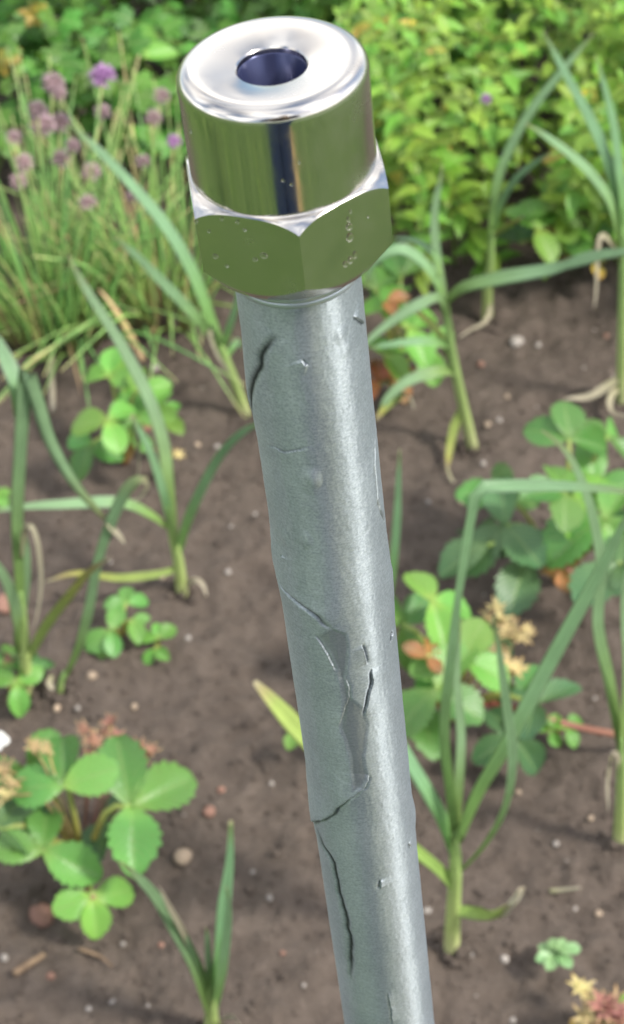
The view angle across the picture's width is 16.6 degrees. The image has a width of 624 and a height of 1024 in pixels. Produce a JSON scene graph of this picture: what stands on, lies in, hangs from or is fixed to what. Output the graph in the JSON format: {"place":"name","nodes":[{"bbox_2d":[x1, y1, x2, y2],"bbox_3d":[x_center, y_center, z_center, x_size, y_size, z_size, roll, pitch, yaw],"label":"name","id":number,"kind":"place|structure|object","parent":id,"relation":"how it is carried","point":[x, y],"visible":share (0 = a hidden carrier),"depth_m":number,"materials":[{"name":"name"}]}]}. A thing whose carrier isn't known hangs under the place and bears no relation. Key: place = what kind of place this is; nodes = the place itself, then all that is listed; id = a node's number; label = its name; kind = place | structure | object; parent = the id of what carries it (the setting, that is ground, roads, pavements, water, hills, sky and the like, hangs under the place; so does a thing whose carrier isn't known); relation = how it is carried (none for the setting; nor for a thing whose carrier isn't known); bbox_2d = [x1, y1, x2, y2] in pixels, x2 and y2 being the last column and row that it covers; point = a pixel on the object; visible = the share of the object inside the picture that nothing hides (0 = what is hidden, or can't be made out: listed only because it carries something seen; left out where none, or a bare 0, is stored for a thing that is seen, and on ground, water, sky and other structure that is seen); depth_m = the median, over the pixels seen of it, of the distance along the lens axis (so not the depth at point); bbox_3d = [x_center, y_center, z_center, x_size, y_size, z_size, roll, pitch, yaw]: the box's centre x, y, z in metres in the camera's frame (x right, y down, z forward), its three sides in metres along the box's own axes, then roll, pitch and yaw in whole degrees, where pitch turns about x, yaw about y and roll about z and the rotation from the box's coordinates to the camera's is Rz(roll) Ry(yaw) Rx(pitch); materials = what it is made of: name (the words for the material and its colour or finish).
{"place":"outdoors","nodes":[
{"label":"outdoors","id":0,"kind":"place"},
{"bbox_2d":[0,0,623,1023],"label":"ground","id":1,"kind":"structure","parent":0,"point":[202,398],"depth_m":1.62,"materials":[{"name":"soil"}]},
{"bbox_2d":[1,954,7,961],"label":"pebble","id":2,"kind":"object","parent":1,"relation":"on","point":[4,957],"visible":1,"depth_m":1.44,"materials":[{"name":"white stone"}]},
{"bbox_2d":[0,593,9,614],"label":"stone","id":3,"kind":"object","parent":1,"relation":"on","point":[4,607],"visible":0.39,"depth_m":1.66,"materials":[{"name":"stone"}]},
{"bbox_2d":[0,731,9,749],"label":"strawberry flower","id":4,"kind":"object","parent":1,"relation":"on","point":[4,739],"visible":1,"depth_m":1.46,"materials":[{"name":"white plant"}]},
{"bbox_2d":[0,487,10,507],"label":"strawberry plant","id":5,"kind":"object","parent":1,"relation":"on","point":[4,498],"visible":0.93,"depth_m":1.74,"materials":[{"name":"green plant"}]},
{"bbox_2d":[0,644,54,717],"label":"strawberry plant","id":6,"kind":"object","parent":1,"relation":"on","point":[18,700],"visible":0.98,"depth_m":1.59,"materials":[{"name":"green plant"}]},
{"bbox_2d":[11,952,45,976],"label":"twig","id":7,"kind":"object","parent":1,"relation":"on","point":[21,969],"visible":1,"depth_m":1.43,"materials":[{"name":"brown wood"}]},
{"bbox_2d":[12,59,46,98],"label":"dock leaf","id":8,"kind":"object","parent":1,"relation":"on","point":[18,70],"visible":0.35,"depth_m":2.01,"materials":[{"name":"green plant"}]},
{"bbox_2d":[29,902,54,927],"bbox_3d":[-0.187,0.278,1.477,0.017,0.011,0.024,-24,48,-24],"label":"stone","id":9,"kind":"object","parent":1,"relation":"on","point":[42,915],"visible":0.95,"depth_m":1.47,"materials":[{"name":"brown stone"}]},
{"bbox_2d":[46,972,55,979],"bbox_3d":[-0.175,0.311,1.432,0.007,0.004,0.006,17,46,17],"label":"pebble","id":10,"kind":"object","parent":1,"relation":"on","point":[50,976],"visible":1,"depth_m":1.43,"materials":[{"name":"stone"}]},
{"bbox_2d":[47,347,55,412],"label":"dead stalk","id":11,"kind":"object","parent":1,"relation":"on","point":[52,389],"visible":0.81,"depth_m":1.85,"materials":[{"name":"beige plant"}]},
{"bbox_2d":[53,704,60,711],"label":"pebble","id":12,"kind":"object","parent":1,"relation":"on","point":[57,707],"visible":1,"depth_m":1.60,"materials":[{"name":"beige stone"}]},
{"bbox_2d":[0,337,124,695],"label":"garlic plant","id":13,"kind":"object","parent":1,"relation":"on","point":[26,393],"visible":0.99,"depth_m":1.48,"materials":[{"name":"green plant"}]},
{"bbox_2d":[86,671,96,679],"bbox_3d":[-0.166,0.124,1.613,0.009,0.007,0.008,-12,45,-13],"label":"pebble","id":14,"kind":"object","parent":1,"relation":"on","point":[91,675],"visible":1,"depth_m":1.61,"materials":[{"name":"beige stone"}]},
{"bbox_2d":[79,947,112,967],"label":"twig","id":15,"kind":"object","parent":1,"relation":"on","point":[92,953],"visible":1,"depth_m":1.44,"materials":[{"name":"brown wood"}]},
{"bbox_2d":[46,475,148,693],"bbox_3d":[-0.155,0.062,1.536,0.087,0.231,0.014,0,43,0],"label":"garlic plant","id":16,"kind":"object","parent":1,"relation":"on","point":[127,489],"visible":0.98,"depth_m":1.52,"materials":[{"name":"green plant"}]},
{"bbox_2d":[0,712,196,939],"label":"strawberry plant","id":17,"kind":"object","parent":1,"relation":"on","point":[31,826],"visible":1,"depth_m":1.44,"materials":[{"name":"green plant"}]},
{"bbox_2d":[84,587,149,659],"bbox_3d":[-0.143,0.091,1.634,0.040,0.041,0.060,21,47,21],"label":"strawberry plant","id":18,"kind":"object","parent":1,"relation":"on","point":[103,643],"visible":1,"depth_m":1.62,"materials":[{"name":"green plant"}]},
{"bbox_2d":[0,33,243,416],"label":"chive clump","id":19,"kind":"object","parent":1,"relation":"on","point":[146,288],"visible":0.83,"depth_m":1.89,"materials":[{"name":"green plant"}]},
{"bbox_2d":[99,289,145,361],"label":"fallen leaf","id":20,"kind":"object","parent":1,"relation":"on","point":[118,314],"visible":0.94,"depth_m":1.87,"materials":[{"name":"plant"}]},
{"bbox_2d":[0,48,245,406],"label":"chive clump","id":21,"kind":"object","parent":1,"relation":"on","point":[49,270],"visible":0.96,"depth_m":1.86,"materials":[{"name":"green plant"}]},
{"bbox_2d":[67,347,184,480],"bbox_3d":[-0.152,-0.068,1.755,0.098,0.105,0.104,0,43,0],"label":"strawberry plant","id":22,"kind":"object","parent":1,"relation":"on","point":[114,442],"visible":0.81,"depth_m":1.74,"materials":[{"name":"green plant"}]},
{"bbox_2d":[0,253,254,597],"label":"garlic plant","id":23,"kind":"object","parent":1,"relation":"on","point":[163,474],"visible":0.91,"depth_m":1.61,"materials":[{"name":"green plant"}]},
{"bbox_2d":[131,703,136,709],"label":"pebble","id":24,"kind":"object","parent":1,"relation":"on","point":[133,706],"visible":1,"depth_m":1.59,"materials":[{"name":"beige stone"}]},
{"bbox_2d":[149,364,158,371],"bbox_3d":[-0.140,-0.128,1.900,0.009,0.006,0.008,-7,44,-8],"label":"pebble","id":25,"kind":"object","parent":1,"relation":"on","point":[155,367],"visible":0.8,"depth_m":1.90,"materials":[{"name":"beige stone"}]},
{"bbox_2d":[139,42,177,70],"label":"dock leaf","id":26,"kind":"object","parent":1,"relation":"on","point":[157,50],"visible":0.77,"depth_m":1.99,"materials":[{"name":"green plant"}]},
{"bbox_2d":[142,622,176,664],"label":"strawberry plant","id":27,"kind":"object","parent":1,"relation":"on","point":[163,631],"visible":1,"depth_m":1.62,"materials":[{"name":"green plant"}]},
{"bbox_2d":[69,123,251,417],"bbox_3d":[-0.128,-0.182,1.774,0.155,0.264,0.071,9,44,9],"label":"garlic plant","id":28,"kind":"object","parent":1,"relation":"on","point":[207,325],"visible":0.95,"depth_m":1.76,"materials":[{"name":"green plant"}]},
{"bbox_2d":[158,942,163,947],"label":"pebble","id":29,"kind":"object","parent":1,"relation":"on","point":[160,944],"visible":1,"depth_m":1.45,"materials":[{"name":"brown stone"}]},
{"bbox_2d":[167,296,174,327],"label":"dead stalk","id":30,"kind":"object","parent":1,"relation":"on","point":[168,312],"visible":0.33,"depth_m":1.94,"materials":[{"name":"green plant"}]},
{"bbox_2d":[119,820,239,1023],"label":"garlic plant","id":31,"kind":"object","parent":1,"relation":"on","point":[209,983],"visible":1,"depth_m":1.30,"materials":[{"name":"green plant"}]},
{"bbox_2d":[173,848,191,864],"bbox_3d":[-0.091,0.242,1.499,0.014,0.009,0.013,-30,51,-28],"label":"pebble","id":32,"kind":"object","parent":1,"relation":"on","point":[182,856],"visible":1,"depth_m":1.50,"materials":[{"name":"beige stone"}]},
{"bbox_2d":[203,805,214,817],"bbox_3d":[-0.074,0.214,1.525,0.009,0.007,0.010,-7,44,-7],"label":"pebble","id":33,"kind":"object","parent":1,"relation":"on","point":[209,811],"visible":1,"depth_m":1.52,"materials":[{"name":"stone"}]},
{"bbox_2d":[217,786,224,792],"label":"pebble","id":34,"kind":"object","parent":1,"relation":"on","point":[220,789],"visible":1,"depth_m":1.54,"materials":[{"name":"stone"}]},
{"bbox_2d":[225,569,230,574],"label":"pebble","id":35,"kind":"object","parent":1,"relation":"on","point":[227,571],"visible":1,"depth_m":1.70,"materials":[{"name":"grey stone"}]},
{"bbox_2d":[0,0,516,182],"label":"parsley plant","id":36,"kind":"object","parent":1,"relation":"on","point":[38,31],"visible":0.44,"depth_m":2.02,"materials":[{"name":"green plant"}]},
{"bbox_2d":[266,895,272,901],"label":"pebble","id":37,"kind":"object","parent":1,"relation":"on","point":[269,898],"visible":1,"depth_m":1.47,"materials":[{"name":"grey stone"}]},
{"bbox_2d":[283,733,297,749],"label":"strawberry plant","id":38,"kind":"object","parent":1,"relation":"on","point":[290,742],"visible":0.27,"depth_m":1.54,"materials":[{"name":"green plant"}]},
{"bbox_2d":[176,16,433,1023],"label":"metal standpipe","id":39,"kind":"object","parent":1,"relation":"on","point":[288,190],"visible":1,"depth_m":0.47,"materials":[{"name":"metal"}]},
{"bbox_2d":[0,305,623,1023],"bbox_3d":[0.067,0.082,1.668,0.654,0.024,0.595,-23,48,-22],"label":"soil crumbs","id":40,"kind":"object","parent":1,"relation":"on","point":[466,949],"visible":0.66,"depth_m":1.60,"materials":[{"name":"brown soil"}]},
{"bbox_2d":[109,255,623,1007],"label":"grit","id":41,"kind":"object","parent":1,"relation":"on","point":[271,783],"visible":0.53,"depth_m":1.54,"materials":[{"name":"beige stone"}]},
{"bbox_2d":[390,449,400,584],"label":"garlic plant","id":42,"kind":"object","parent":1,"relation":"on","point":[395,540],"visible":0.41,"depth_m":1.60,"materials":[{"name":"green plant"}]},
{"bbox_2d":[362,242,454,403],"bbox_3d":[0.077,-0.156,1.845,0.093,0.112,0.121,0,43,0],"label":"strawberry plant","id":43,"kind":"object","parent":1,"relation":"on","point":[388,297],"visible":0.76,"depth_m":1.82,"materials":[{"name":"green plant"}]},
{"bbox_2d":[423,907,431,913],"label":"pebble","id":44,"kind":"object","parent":1,"relation":"on","point":[427,910],"visible":0.85,"depth_m":1.47,"materials":[{"name":"beige stone"}]},
{"bbox_2d":[253,479,623,955],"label":"garlic plant","id":45,"kind":"object","parent":1,"relation":"on","point":[453,825],"visible":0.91,"depth_m":1.27,"materials":[{"name":"green plant"}]},
{"bbox_2d":[318,0,623,295],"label":"herb bush","id":46,"kind":"object","parent":1,"relation":"on","point":[410,141],"visible":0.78,"depth_m":1.90,"materials":[{"name":"green plant"}]},
{"bbox_2d":[464,93,491,262],"bbox_3d":[0.144,-0.288,1.880,0.010,0.246,0.106,0,43,0],"label":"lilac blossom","id":47,"kind":"object","parent":1,"relation":"on","point":[485,97],"visible":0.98,"depth_m":1.82,"materials":[{"name":"green plant"}]},
{"bbox_2d":[477,361,484,366],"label":"pebble","id":48,"kind":"object","parent":1,"relation":"on","point":[480,363],"visible":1,"depth_m":1.90,"materials":[{"name":"brown stone"}]},
{"bbox_2d":[484,421,490,427],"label":"pebble","id":49,"kind":"object","parent":1,"relation":"on","point":[487,424],"visible":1,"depth_m":1.84,"materials":[{"name":"beige stone"}]},
{"bbox_2d":[364,164,623,482],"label":"garlic plant","id":50,"kind":"object","parent":1,"relation":"on","point":[394,395],"visible":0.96,"depth_m":1.70,"materials":[{"name":"green plant"}]},
{"bbox_2d":[394,571,614,775],"bbox_3d":[0.144,0.126,1.539,0.225,0.120,0.133,0,43,0],"label":"strawberry plant","id":51,"kind":"object","parent":1,"relation":"on","point":[422,665],"visible":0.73,"depth_m":1.52,"materials":[{"name":"green plant"}]},
{"bbox_2d":[500,955,508,963],"bbox_3d":[0.130,0.302,1.444,0.006,0.005,0.006,-10,44,-11],"label":"pebble","id":52,"kind":"object","parent":1,"relation":"on","point":[504,959],"visible":1,"depth_m":1.44,"materials":[{"name":"white stone"}]},
{"bbox_2d":[510,1016,515,1023],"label":"pebble","id":53,"kind":"object","parent":1,"relation":"on","point":[512,1020],"visible":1,"depth_m":1.41,"materials":[{"name":"grey stone"}]},
{"bbox_2d":[509,336,523,347],"bbox_3d":[0.185,-0.153,1.929,0.012,0.010,0.013,31,52,29],"label":"pebble","id":54,"kind":"object","parent":1,"relation":"on","point":[516,341],"visible":1,"depth_m":1.93,"materials":[{"name":"white stone"}]},
{"bbox_2d":[459,33,593,337],"bbox_3d":[0.185,-0.275,1.864,0.141,0.273,0.048,-32,52,-30],"label":"garlic plant","id":55,"kind":"object","parent":1,"relation":"on","point":[497,204],"visible":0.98,"depth_m":1.85,"materials":[{"name":"green plant"}]},
{"bbox_2d":[438,401,623,616],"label":"strawberry plant","id":56,"kind":"object","parent":1,"relation":"on","point":[558,548],"visible":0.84,"depth_m":1.63,"materials":[{"name":"green plant"}]},
{"bbox_2d":[535,342,540,347],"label":"pebble","id":57,"kind":"object","parent":1,"relation":"on","point":[537,344],"visible":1,"depth_m":1.93,"materials":[{"name":"grey stone"}]},
{"bbox_2d":[496,179,613,279],"bbox_3d":[0.220,-0.240,1.929,0.112,0.121,0.104,0,43,0],"label":"strawberry plant","id":58,"kind":"object","parent":1,"relation":"on","point":[538,214],"visible":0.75,"depth_m":1.90,"materials":[{"name":"green plant"}]},
{"bbox_2d":[553,841,559,846],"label":"pebble","id":59,"kind":"object","parent":1,"relation":"on","point":[556,843],"visible":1,"depth_m":1.51,"materials":[{"name":"grey stone"}]},
{"bbox_2d":[535,938,580,970],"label":"rosette weed","id":60,"kind":"object","parent":1,"relation":"on","point":[549,956],"visible":1,"depth_m":1.42,"materials":[{"name":"green plant"}]},
{"bbox_2d":[539,713,583,747],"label":"strawberry plant","id":61,"kind":"object","parent":1,"relation":"on","point":[571,738],"visible":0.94,"depth_m":1.55,"materials":[{"name":"green plant"}]},
{"bbox_2d":[549,886,579,892],"bbox_3d":[0.176,0.263,1.485,0.022,0.005,0.004,0,43,0],"label":"straw","id":62,"kind":"object","parent":1,"relation":"on","point":[555,890],"visible":1,"depth_m":1.49,"materials":[{"name":"beige plant"}]},
{"bbox_2d":[525,31,623,417],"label":"garlic plant","id":63,"kind":"object","parent":1,"relation":"on","point":[614,196],"visible":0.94,"depth_m":1.70,"materials":[{"name":"green plant"}]},
{"bbox_2d":[541,430,623,842],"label":"garlic plant","id":64,"kind":"object","parent":1,"relation":"on","point":[607,672],"visible":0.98,"depth_m":1.38,"materials":[{"name":"green plant"}]},
{"bbox_2d":[565,973,623,1023],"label":"strawberry plant","id":65,"kind":"object","parent":1,"relation":"on","point":[602,1008],"visible":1,"depth_m":1.36,"materials":[{"name":"plant"}]},
{"bbox_2d":[595,910,602,916],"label":"pebble","id":66,"kind":"object","parent":1,"relation":"on","point":[598,913],"visible":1,"depth_m":1.47,"materials":[{"name":"beige stone"}]}
]}

